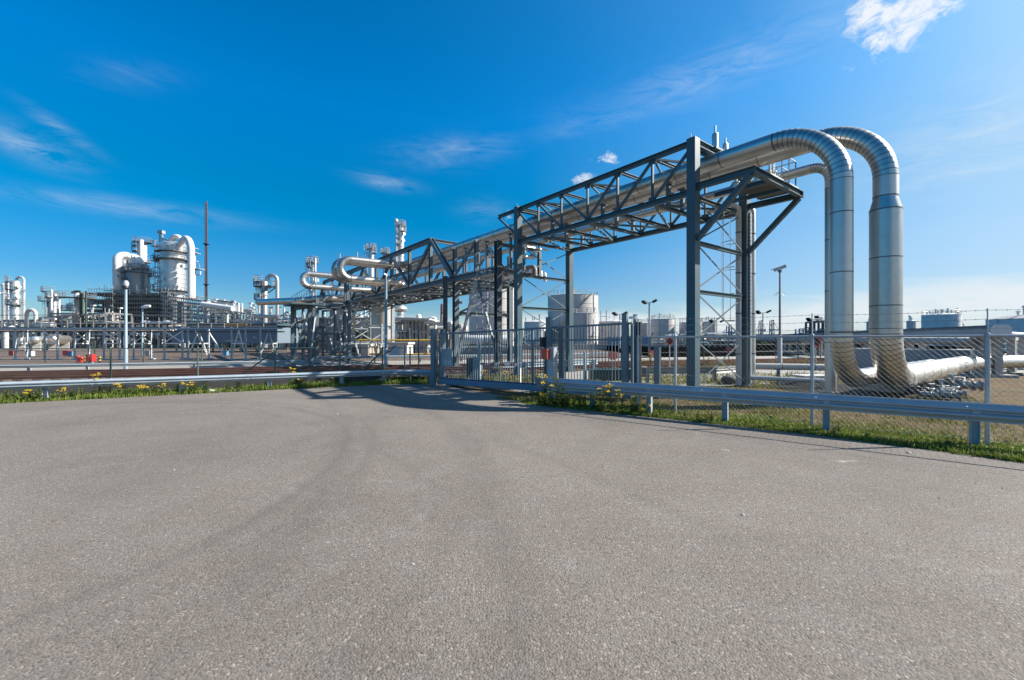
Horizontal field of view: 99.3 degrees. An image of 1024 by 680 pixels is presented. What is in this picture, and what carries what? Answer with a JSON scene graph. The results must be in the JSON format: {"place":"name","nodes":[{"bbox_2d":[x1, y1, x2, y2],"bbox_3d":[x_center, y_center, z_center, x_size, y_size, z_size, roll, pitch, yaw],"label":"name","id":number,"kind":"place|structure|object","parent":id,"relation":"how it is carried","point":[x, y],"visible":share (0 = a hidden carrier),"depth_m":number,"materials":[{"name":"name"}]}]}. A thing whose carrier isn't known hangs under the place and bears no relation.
{"place":"outdoors","nodes":[
{"label":"outdoors","id":0,"kind":"place"},
{"bbox_2d":[131,236,151,264],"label":"process column","id":1,"kind":"structure","parent":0,"point":[141,246],"depth_m":110.51,"materials":[{"name":"metal"}]},
{"bbox_2d":[0,377,438,403],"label":"grass verge","id":2,"kind":"object","parent":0,"point":[137,395],"depth_m":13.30,"materials":[{"name":"plant"}]},
{"bbox_2d":[0,369,438,398],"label":"guardrail","id":3,"kind":"object","parent":2,"relation":"on","point":[45,385],"visible":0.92,"depth_m":14.21,"materials":[{"name":"metal"}]},
{"bbox_2d":[440,329,445,384],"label":"gate post","id":4,"kind":"object","parent":2,"relation":"on","point":[443,346],"visible":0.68,"depth_m":16.65,"materials":[{"name":"grey metal"}]},
{"bbox_2d":[172,323,300,351],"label":"clad building","id":5,"kind":"structure","parent":0,"point":[224,338],"depth_m":58.00,"materials":[{"name":"paint"}]},
{"bbox_2d":[6,369,539,381],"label":"railway bed","id":6,"kind":"object","parent":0,"point":[449,373],"visible":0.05,"depth_m":22.35,"materials":[{"name":"grey gravel"}]},
{"bbox_2d":[0,346,438,380],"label":"chain link fence","id":7,"kind":"object","parent":6,"relation":"on","point":[255,365],"visible":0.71,"depth_m":18.60,"materials":[{"name":"grey metal"}]},
{"bbox_2d":[383,273,396,367],"bbox_3d":[-6.918,-0.995,24.596,0.768,5.489,0.432,0,0,0],"label":"lamp post","id":8,"kind":"object","parent":6,"relation":"on","point":[385,332],"visible":0.82,"depth_m":24.63,"materials":[{"name":"metal"}]},
{"bbox_2d":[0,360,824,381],"bbox_3d":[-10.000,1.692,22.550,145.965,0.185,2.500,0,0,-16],"label":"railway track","id":9,"kind":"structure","parent":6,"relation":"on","point":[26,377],"depth_m":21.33,"materials":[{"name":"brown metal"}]},
{"bbox_2d":[443,247,512,366],"bbox_3d":[-1.312,-1.895,26.905,5.000,7.310,3.013,0,0,-37],"label":"pipe trestle","id":10,"kind":"object","parent":6,"relation":"on","point":[457,313],"visible":0.73,"depth_m":26.54,"materials":[{"name":"paint"}]},
{"bbox_2d":[319,237,513,311],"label":"pipe bridge","id":11,"kind":"structure","parent":10,"relation":"on","point":[410,294],"depth_m":33.05,"materials":[{"name":"paint"}]},
{"bbox_2d":[454,239,541,372],"bbox_3d":[-1.439,-1.920,23.970,5.523,7.360,3.258,0,0,20],"label":"pipe trestle","id":12,"kind":"object","parent":6,"relation":"on","point":[498,245],"visible":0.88,"depth_m":22.81,"materials":[{"name":"paint"}]},
{"bbox_2d":[0,355,1006,374],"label":"railway track","id":13,"kind":"structure","parent":6,"relation":"on","point":[228,368],"depth_m":24.36,"materials":[{"name":"brown metal"}]},
{"bbox_2d":[0,348,646,364],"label":"plant apron","id":14,"kind":"object","parent":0,"point":[215,355],"visible":0.2,"depth_m":44.01,"materials":[{"name":"grey concrete"}]},
{"bbox_2d":[0,283,9,326],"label":"process column","id":15,"kind":"structure","parent":14,"relation":"on","point":[2,299],"depth_m":95.81,"materials":[{"name":"silver metal"}]},
{"bbox_2d":[4,276,24,334],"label":"process column","id":16,"kind":"structure","parent":14,"relation":"on","point":[15,299],"depth_m":91.40,"materials":[{"name":"metal"}]},
{"bbox_2d":[0,316,72,347],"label":"process unit","id":17,"kind":"object","parent":14,"relation":"on","point":[48,319],"visible":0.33,"depth_m":84.00,"materials":[{"name":"brown paint"}]},
{"bbox_2d":[46,335,71,349],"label":"horizontal drum","id":18,"kind":"object","parent":14,"relation":"on","point":[65,341],"visible":0.83,"depth_m":70.73,"materials":[{"name":"metal"}]},
{"bbox_2d":[57,290,96,347],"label":"process column","id":19,"kind":"structure","parent":14,"relation":"on","point":[80,301],"depth_m":86.09,"materials":[{"name":"silver metal"}]},
{"bbox_2d":[38,305,132,347],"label":"process unit","id":20,"kind":"object","parent":14,"relation":"on","point":[108,314],"visible":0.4,"depth_m":87.41,"materials":[{"name":"brown paint"}]},
{"bbox_2d":[92,320,191,347],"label":"process unit","id":21,"kind":"object","parent":14,"relation":"on","point":[157,337],"visible":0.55,"depth_m":81.93,"materials":[{"name":"metal"}]},
{"bbox_2d":[0,317,285,359],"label":"pipe rack","id":22,"kind":"object","parent":14,"relation":"on","point":[88,330],"visible":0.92,"depth_m":37.08,"materials":[{"name":"metal"}]},
{"bbox_2d":[40,341,360,362],"bbox_3d":[-37.271,0.939,32.516,49.746,1.623,2.091,0,0,-8],"label":"wire fence","id":23,"kind":"object","parent":14,"relation":"on","point":[201,350],"visible":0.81,"depth_m":33.47,"materials":[{"name":"grey metal"}]},
{"bbox_2d":[200,302,234,347],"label":"clad pipe","id":24,"kind":"object","parent":14,"relation":"on","point":[228,308],"visible":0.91,"depth_m":86.23,"materials":[{"name":"silver metal"}]},
{"bbox_2d":[191,299,290,347],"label":"process unit","id":25,"kind":"object","parent":14,"relation":"on","point":[238,311],"visible":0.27,"depth_m":88.66,"materials":[{"name":"metal"}]},
{"bbox_2d":[161,291,229,332],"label":"scaffold","id":26,"kind":"object","parent":25,"relation":"on","point":[181,309],"visible":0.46,"depth_m":91.48,"materials":[{"name":"grey metal"}]},
{"bbox_2d":[253,273,278,347],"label":"process column","id":27,"kind":"structure","parent":14,"relation":"on","point":[264,287],"depth_m":82.93,"materials":[{"name":"metal"}]},
{"bbox_2d":[305,256,318,295],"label":"process column","id":28,"kind":"structure","parent":14,"relation":"on","point":[310,265],"depth_m":79.53,"materials":[{"name":"metal"}]},
{"bbox_2d":[283,282,352,365],"bbox_3d":[-15.321,-1.220,34.505,4.476,5.960,15.472,0,0,-25],"label":"loop rack","id":29,"kind":"object","parent":14,"relation":"on","point":[312,325],"visible":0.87,"depth_m":32.04,"materials":[{"name":"metal"}]},
{"bbox_2d":[255,294,349,304],"bbox_3d":[-20.124,-3.629,39.959,9.713,1.082,3.532,0,0,8],"label":"clad pipe","id":30,"kind":"object","parent":29,"relation":"on","point":[283,301],"visible":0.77,"depth_m":39.11,"materials":[{"name":"metal"}]},
{"bbox_2d":[299,163,840,394],"bbox_3d":[-9.810,-1.982,32.895,8.534,7.504,55.080,0,0,-37],"label":"clad pipe","id":31,"kind":"object","parent":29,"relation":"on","point":[819,168],"visible":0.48,"depth_m":16.31,"materials":[{"name":"metal"}]},
{"bbox_2d":[274,311,368,348],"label":"process unit","id":32,"kind":"object","parent":14,"relation":"on","point":[288,320],"visible":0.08,"depth_m":75.36,"materials":[{"name":"metal"}]},
{"bbox_2d":[328,309,370,354],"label":"pipe trestle","id":33,"kind":"object","parent":14,"relation":"on","point":[332,323],"visible":0.43,"depth_m":47.77,"materials":[{"name":"metal"}]},
{"bbox_2d":[319,310,397,352],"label":"process unit","id":34,"kind":"object","parent":14,"relation":"on","point":[338,341],"visible":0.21,"depth_m":53.89,"materials":[{"name":"brown paint"}]},
{"bbox_2d":[346,344,378,355],"bbox_3d":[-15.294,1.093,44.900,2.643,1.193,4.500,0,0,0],"label":"brick house","id":35,"kind":"structure","parent":14,"relation":"on","point":[366,351],"depth_m":42.85,"materials":[{"name":"brick"}]},
{"bbox_2d":[351,304,394,352],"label":"pipe trestle","id":36,"kind":"object","parent":14,"relation":"on","point":[391,327],"visible":0.54,"depth_m":44.19,"materials":[{"name":"metal"}]},
{"bbox_2d":[331,302,360,355],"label":"brace frame","id":37,"kind":"object","parent":36,"relation":"attached to","point":[352,319],"visible":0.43,"depth_m":42.10,"materials":[{"name":"metal"}]},
{"bbox_2d":[371,305,407,354],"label":"vertical vessel","id":38,"kind":"object","parent":14,"relation":"on","point":[377,320],"visible":0.57,"depth_m":46.95,"materials":[{"name":"metal"}]},
{"bbox_2d":[352,316,438,352],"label":"yellow pipe","id":39,"kind":"object","parent":14,"relation":"on","point":[377,340],"visible":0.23,"depth_m":43.93,"materials":[{"name":"metal"}]},
{"bbox_2d":[395,219,405,336],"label":"process column","id":40,"kind":"structure","parent":14,"relation":"on","point":[400,232],"depth_m":94.25,"materials":[{"name":"metal"}]},
{"bbox_2d":[395,314,438,352],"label":"process unit","id":41,"kind":"object","parent":14,"relation":"on","point":[409,330],"visible":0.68,"depth_m":55.89,"materials":[{"name":"metal"}]},
{"bbox_2d":[429,321,467,350],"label":"process unit","id":42,"kind":"object","parent":14,"relation":"on","point":[439,327],"visible":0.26,"depth_m":59.86,"materials":[{"name":"metal"}]},
{"bbox_2d":[459,335,506,343],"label":"bullet tank","id":43,"kind":"object","parent":14,"relation":"on","point":[473,338],"visible":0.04,"depth_m":51.51,"materials":[{"name":"white metal"}]},
{"bbox_2d":[469,281,513,345],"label":"storage tank","id":44,"kind":"object","parent":14,"relation":"on","point":[472,323],"visible":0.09,"depth_m":74.46,"materials":[{"name":"metal"}]},
{"bbox_2d":[523,344,607,349],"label":"long wall","id":45,"kind":"structure","parent":14,"relation":"on","point":[600,347],"depth_m":72.00,"materials":[{"name":"concrete"}]},
{"bbox_2d":[387,342,414,354],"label":"cabinet house","id":46,"kind":"structure","parent":0,"point":[399,344],"depth_m":41.00,"materials":[{"name":"metal"}]},
{"bbox_2d":[0,353,1006,370],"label":"concrete road","id":47,"kind":"structure","parent":0,"point":[335,363],"depth_m":30.11,"materials":[{"name":"grey concrete"}]},
{"bbox_2d":[122,280,129,368],"bbox_3d":[-22.487,-0.838,25.300,0.340,5.177,0.331,0,0,0],"label":"lamp post","id":48,"kind":"object","parent":47,"relation":"on","point":[125,285],"visible":0.93,"depth_m":25.24,"materials":[{"name":"grey metal"}]},
{"bbox_2d":[0,359,321,370],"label":"guardrail","id":49,"kind":"object","parent":47,"relation":"on","point":[194,364],"visible":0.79,"depth_m":24.66,"materials":[{"name":"metal"}]},
{"bbox_2d":[314,353,607,362],"bbox_3d":[-2.477,1.540,35.003,24.648,0.620,0.772,0,0,-20],"label":"guardrail","id":50,"kind":"object","parent":47,"relation":"on","point":[389,356],"visible":0.36,"depth_m":32.79,"materials":[{"name":"metal"}]},
{"bbox_2d":[591,332,1003,360],"bbox_3d":[33.069,0.614,41.519,56.835,2.273,0.470,0,0,-17],"label":"wire fence","id":51,"kind":"object","parent":47,"relation":"on","point":[703,344],"visible":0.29,"depth_m":37.06,"materials":[{"name":"grey metal"}]},
{"bbox_2d":[756,337,984,347],"bbox_3d":[31.639,0.130,47.722,0.709,0.520,60.501,0,0,21],"label":"brown pipe","id":52,"kind":"object","parent":51,"relation":"attached to","point":[975,342],"visible":0.68,"depth_m":22.46,"materials":[{"name":"metal"}]},
{"bbox_2d":[0,339,1017,388],"bbox_3d":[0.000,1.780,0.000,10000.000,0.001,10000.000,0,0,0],"label":"ground","id":53,"kind":"structure","parent":0,"point":[713,350],"depth_m":67.50,"materials":[{"name":"grey gravel"}]},
{"bbox_2d":[105,284,176,346],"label":"scaffold","id":54,"kind":"object","parent":53,"relation":"on","point":[141,303],"visible":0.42,"depth_m":93.98,"materials":[{"name":"grey metal"}]},
{"bbox_2d":[87,293,198,346],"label":"drum structure","id":55,"kind":"object","parent":53,"relation":"on","point":[97,310],"visible":0.14,"depth_m":96.25,"materials":[{"name":"metal"}]},
{"bbox_2d":[87,282,123,320],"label":"scaffold","id":56,"kind":"object","parent":55,"relation":"on","point":[102,300],"visible":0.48,"depth_m":92.98,"materials":[{"name":"grey metal"}]},
{"bbox_2d":[112,252,153,332],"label":"coke drum","id":57,"kind":"object","parent":55,"relation":"on","point":[133,270],"visible":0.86,"depth_m":97.95,"materials":[{"name":"metal"}]},
{"bbox_2d":[150,230,204,322],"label":"coke drum","id":58,"kind":"object","parent":55,"relation":"on","point":[176,265],"visible":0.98,"depth_m":97.84,"materials":[{"name":"metal"}]},
{"bbox_2d":[203,201,209,320],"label":"mast","id":59,"kind":"object","parent":53,"relation":"on","point":[206,244],"visible":0.75,"depth_m":129.88,"materials":[{"name":"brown metal"}]},
{"bbox_2d":[364,243,376,314],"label":"process column","id":60,"kind":"structure","parent":53,"relation":"on","point":[370,253],"depth_m":89.50,"materials":[{"name":"metal"}]},
{"bbox_2d":[524,314,545,343],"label":"storage tank","id":61,"kind":"object","parent":53,"relation":"on","point":[534,323],"visible":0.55,"depth_m":109.32,"materials":[{"name":"white metal"}]},
{"bbox_2d":[548,289,597,343],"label":"storage tank","id":62,"kind":"object","parent":53,"relation":"on","point":[586,300],"visible":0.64,"depth_m":114.54,"materials":[{"name":"metal"}]},
{"bbox_2d":[574,307,606,343],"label":"storage tank","id":63,"kind":"object","parent":53,"relation":"on","point":[584,318],"visible":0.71,"depth_m":95.60,"materials":[{"name":"metal"}]},
{"bbox_2d":[599,316,621,343],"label":"storage tank","id":64,"kind":"object","parent":53,"relation":"on","point":[613,326],"visible":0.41,"depth_m":128.42,"materials":[{"name":"metal"}]},
{"bbox_2d":[650,313,674,342],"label":"storage tank","id":65,"kind":"object","parent":53,"relation":"on","point":[663,323],"visible":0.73,"depth_m":125.36,"materials":[{"name":"metal"}]},
{"bbox_2d":[657,332,735,346],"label":"process unit","id":66,"kind":"object","parent":53,"relation":"on","point":[710,340],"visible":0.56,"depth_m":95.96,"materials":[{"name":"white paint"}]},
{"bbox_2d":[756,341,824,351],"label":"hedge","id":67,"kind":"object","parent":53,"relation":"on","point":[772,347],"visible":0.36,"depth_m":58.61,"materials":[{"name":"green plant"}]},
{"bbox_2d":[805,318,824,338],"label":"process unit","id":68,"kind":"object","parent":53,"relation":"on","point":[821,330],"visible":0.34,"depth_m":71.03,"materials":[{"name":"metal"}]},
{"bbox_2d":[757,324,1019,377],"bbox_3d":[32.440,0.575,47.548,1.800,2.450,60.260,0,0,21],"label":"insulated duct","id":69,"kind":"object","parent":53,"relation":"on","point":[1001,329],"visible":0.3,"depth_m":20.43,"materials":[{"name":"silver metal"}]},
{"bbox_2d":[921,308,965,345],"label":"storage tank","id":70,"kind":"object","parent":53,"relation":"on","point":[938,317],"visible":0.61,"depth_m":113.60,"materials":[{"name":"metal"}]},
{"bbox_2d":[985,305,1023,351],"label":"storage tank","id":71,"kind":"object","parent":53,"relation":"on","point":[1015,321],"visible":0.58,"depth_m":61.90,"materials":[{"name":"metal"}]},
{"bbox_2d":[0,384,1023,679],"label":"asphalt yard","id":72,"kind":"structure","parent":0,"point":[304,528],"depth_m":3.68,"materials":[{"name":"grey asphalt"}]},
{"bbox_2d":[430,329,436,385],"bbox_3d":[-2.969,0.708,16.474,0.190,2.185,0.190,0,0,34],"label":"gate post","id":73,"kind":"object","parent":72,"relation":"on","point":[433,354],"visible":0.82,"depth_m":16.42,"materials":[{"name":"grey metal"}]},
{"bbox_2d":[0,0,1023,338],"label":"sky","id":74,"kind":"structure","parent":0,"point":[304,128],"materials":[{"name":"blue"}]},
{"bbox_2d":[463,366,1023,455],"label":"dry grass field","id":75,"kind":"structure","parent":0,"point":[997,384],"depth_m":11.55,"materials":[{"name":"plant"}]},
{"bbox_2d":[467,357,521,381],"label":"barrier gate","id":76,"kind":"structure","parent":75,"relation":"on","point":[473,367],"depth_m":18.17,"materials":[{"name":"grey metal"}]},
{"bbox_2d":[491,359,597,373],"bbox_3d":[2.054,1.490,22.919,6.813,0.720,0.534,0,0,-30],"label":"guardrail","id":77,"kind":"object","parent":75,"relation":"on","point":[529,362],"visible":0.41,"depth_m":22.36,"materials":[{"name":"metal"}]},
{"bbox_2d":[539,317,552,392],"bbox_3d":[1.067,0.557,13.634,0.333,2.485,0.310,0,0,34],"label":"gate portal post","id":78,"kind":"object","parent":75,"relation":"on","point":[546,340],"visible":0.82,"depth_m":13.60,"materials":[{"name":"grey metal"}]},
{"bbox_2d":[540,347,557,397],"bbox_3d":[1.085,1.018,12.725,0.359,1.565,0.378,0,0,34],"label":"control post","id":79,"kind":"object","parent":75,"relation":"on","point":[549,354],"visible":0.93,"depth_m":12.65,"materials":[{"name":"grey metal"}]},
{"bbox_2d":[622,313,627,401],"bbox_3d":[3.214,0.537,12.367,0.160,2.525,0.160,0,0,34],"label":"gate post","id":80,"kind":"object","parent":75,"relation":"on","point":[624,347],"visible":0.82,"depth_m":12.30,"materials":[{"name":"grey metal"}]},
{"bbox_2d":[439,322,633,397],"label":"sliding gate","id":81,"kind":"structure","parent":80,"relation":"attached to","point":[445,357],"depth_m":14.31,"materials":[{"name":"grey metal"}]},
{"bbox_2d":[321,128,933,392],"bbox_3d":[-7.070,-2.415,33.006,57.240,8.370,11.759,0,0,41],"label":"clad pipe","id":82,"kind":"object","parent":75,"relation":"on","point":[829,151],"visible":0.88,"depth_m":12.13,"materials":[{"name":"metal"}]},
{"bbox_2d":[636,322,641,400],"bbox_3d":[3.620,0.657,12.400,0.140,2.285,0.140,0,0,34],"label":"fence post","id":83,"kind":"object","parent":75,"relation":"on","point":[640,350],"visible":0.54,"depth_m":12.38,"materials":[{"name":"grey metal"}]},
{"bbox_2d":[448,358,843,383],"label":"grass","id":84,"kind":"structure","parent":75,"relation":"on","point":[670,377],"depth_m":19.59,"materials":[{"name":"green plant"}]},
{"bbox_2d":[654,347,660,398],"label":"bollard post","id":85,"kind":"object","parent":75,"relation":"on","point":[657,363],"visible":0.68,"depth_m":12.83,"materials":[{"name":"grey metal"}]},
{"bbox_2d":[327,126,1023,391],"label":"clad pipe","id":86,"kind":"object","parent":75,"relation":"on","point":[877,154],"visible":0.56,"depth_m":11.71,"materials":[{"name":"metal"}]},
{"bbox_2d":[642,366,735,382],"bbox_3d":[7.990,1.490,17.989,6.236,0.720,0.980,0,0,-19],"label":"guardrail","id":87,"kind":"object","parent":75,"relation":"on","point":[703,370],"visible":0.44,"depth_m":17.59,"materials":[{"name":"metal"}]},
{"bbox_2d":[523,399,1023,462],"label":"edge grass","id":88,"kind":"structure","parent":75,"relation":"on","point":[968,451],"depth_m":7.79,"materials":[{"name":"green plant"}]},
{"bbox_2d":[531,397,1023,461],"bbox_3d":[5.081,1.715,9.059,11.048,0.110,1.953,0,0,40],"label":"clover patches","id":89,"kind":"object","parent":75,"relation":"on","point":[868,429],"visible":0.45,"depth_m":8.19,"materials":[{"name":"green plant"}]},
{"bbox_2d":[771,264,785,362],"bbox_3d":[17.792,-1.597,29.008,0.897,6.694,0.303,0,0,21],"label":"camera mast","id":90,"kind":"object","parent":75,"relation":"on","point":[779,341],"visible":0.98,"depth_m":28.93,"materials":[{"name":"metal"}]},
{"bbox_2d":[536,377,1023,445],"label":"guardrail","id":91,"kind":"object","parent":75,"relation":"on","point":[975,415],"visible":0.89,"depth_m":8.19,"materials":[{"name":"metal"}]},
{"bbox_2d":[756,363,824,383],"bbox_3d":[11.069,1.346,16.845,3.382,0.807,0.771,0,0,14],"label":"ground pipe","id":92,"kind":"object","parent":75,"relation":"on","point":[786,366],"visible":0.51,"depth_m":16.74,"materials":[{"name":"metal"}]},
{"bbox_2d":[770,381,861,388],"bbox_3d":[11.465,1.677,16.282,2.465,0.186,2.797,0,0,0],"label":"sheeting heap","id":93,"kind":"object","parent":75,"relation":"on","point":[840,385],"visible":0.3,"depth_m":15.94,"materials":[{"name":"grey plastic"}]},
{"bbox_2d":[637,308,1023,445],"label":"chain link fence","id":94,"kind":"object","parent":75,"relation":"on","point":[987,336],"visible":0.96,"depth_m":8.38,"materials":[{"name":"metal"}]},
{"bbox_2d":[760,385,993,403],"bbox_3d":[11.395,1.730,14.304,4.292,0.081,5.383,0,0,0],"label":"gravel strip","id":95,"kind":"object","parent":75,"relation":"on","point":[849,391],"visible":0.36,"depth_m":13.67,"materials":[{"name":"grey gravel"}]},
{"bbox_2d":[750,376,824,388],"bbox_3d":[9.908,1.549,15.505,2.493,0.402,0.216,0,0,25],"label":"ground pipe","id":96,"kind":"object","parent":95,"relation":"on","point":[785,379],"visible":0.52,"depth_m":15.45,"materials":[{"name":"metal"}]},
{"bbox_2d":[909,374,983,400],"bbox_3d":[12.803,1.416,12.875,2.804,0.648,1.240,0,0,-32],"label":"valve manifold","id":97,"kind":"object","parent":95,"relation":"on","point":[962,384],"visible":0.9,"depth_m":12.87,"materials":[{"name":"metal"}]},
{"bbox_2d":[1003,337,1023,374],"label":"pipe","id":98,"kind":"object","parent":75,"relation":"on","point":[1011,348],"visible":0.47,"depth_m":21.67,"materials":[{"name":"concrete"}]},
{"bbox_2d":[509,368,1023,393],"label":"gravel road","id":99,"kind":"structure","parent":0,"point":[773,371],"depth_m":21.57,"materials":[{"name":"grey gravel"}]},
{"bbox_2d":[558,328,564,394],"bbox_3d":[1.572,0.718,13.781,0.170,2.165,0.170,0,0,34],"label":"gate portal post","id":100,"kind":"object","parent":99,"relation":"on","point":[561,354],"visible":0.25,"depth_m":13.73,"materials":[{"name":"grey metal"}]},
{"bbox_2d":[587,368,629,380],"bbox_3d":[4.300,1.528,18.700,2.000,0.465,0.800,0,0,-3],"label":"ground cabinet","id":101,"kind":"object","parent":99,"relation":"on","point":[613,374],"visible":0.39,"depth_m":18.34,"materials":[{"name":"grey metal"}]},
{"bbox_2d":[497,125,803,386],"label":"pipe bridge","id":102,"kind":"structure","parent":99,"relation":"on","point":[767,184],"depth_m":15.93,"materials":[{"name":"paint"}]},
{"bbox_2d":[706,203,741,384],"bbox_3d":[8.081,-1.700,16.567,0.214,6.800,1.308,0,0,-38],"label":"riser pipe","id":103,"kind":"object","parent":102,"relation":"attached to","point":[738,272],"visible":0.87,"depth_m":16.06,"materials":[{"name":"metal"}]},
{"bbox_2d":[724,209,755,383],"bbox_3d":[8.716,-1.707,16.791,0.244,6.815,1.324,0,0,-38],"label":"riser pipe","id":104,"kind":"object","parent":102,"relation":"attached to","point":[753,274],"visible":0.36,"depth_m":16.26,"materials":[{"name":"metal"}]},
{"bbox_2d":[749,212,751,383],"bbox_3d":[8.821,-1.525,16.130,0.120,6.350,0.100,0,0,-37],"label":"cable ladder","id":105,"kind":"object","parent":102,"relation":"attached to","point":[750,279],"visible":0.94,"depth_m":16.11,"materials":[{"name":"metal"}]},
{"bbox_2d":[855,348,973,373],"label":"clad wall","id":106,"kind":"structure","parent":99,"relation":"on","point":[947,354],"depth_m":22.37,"materials":[{"name":"grey metal"}]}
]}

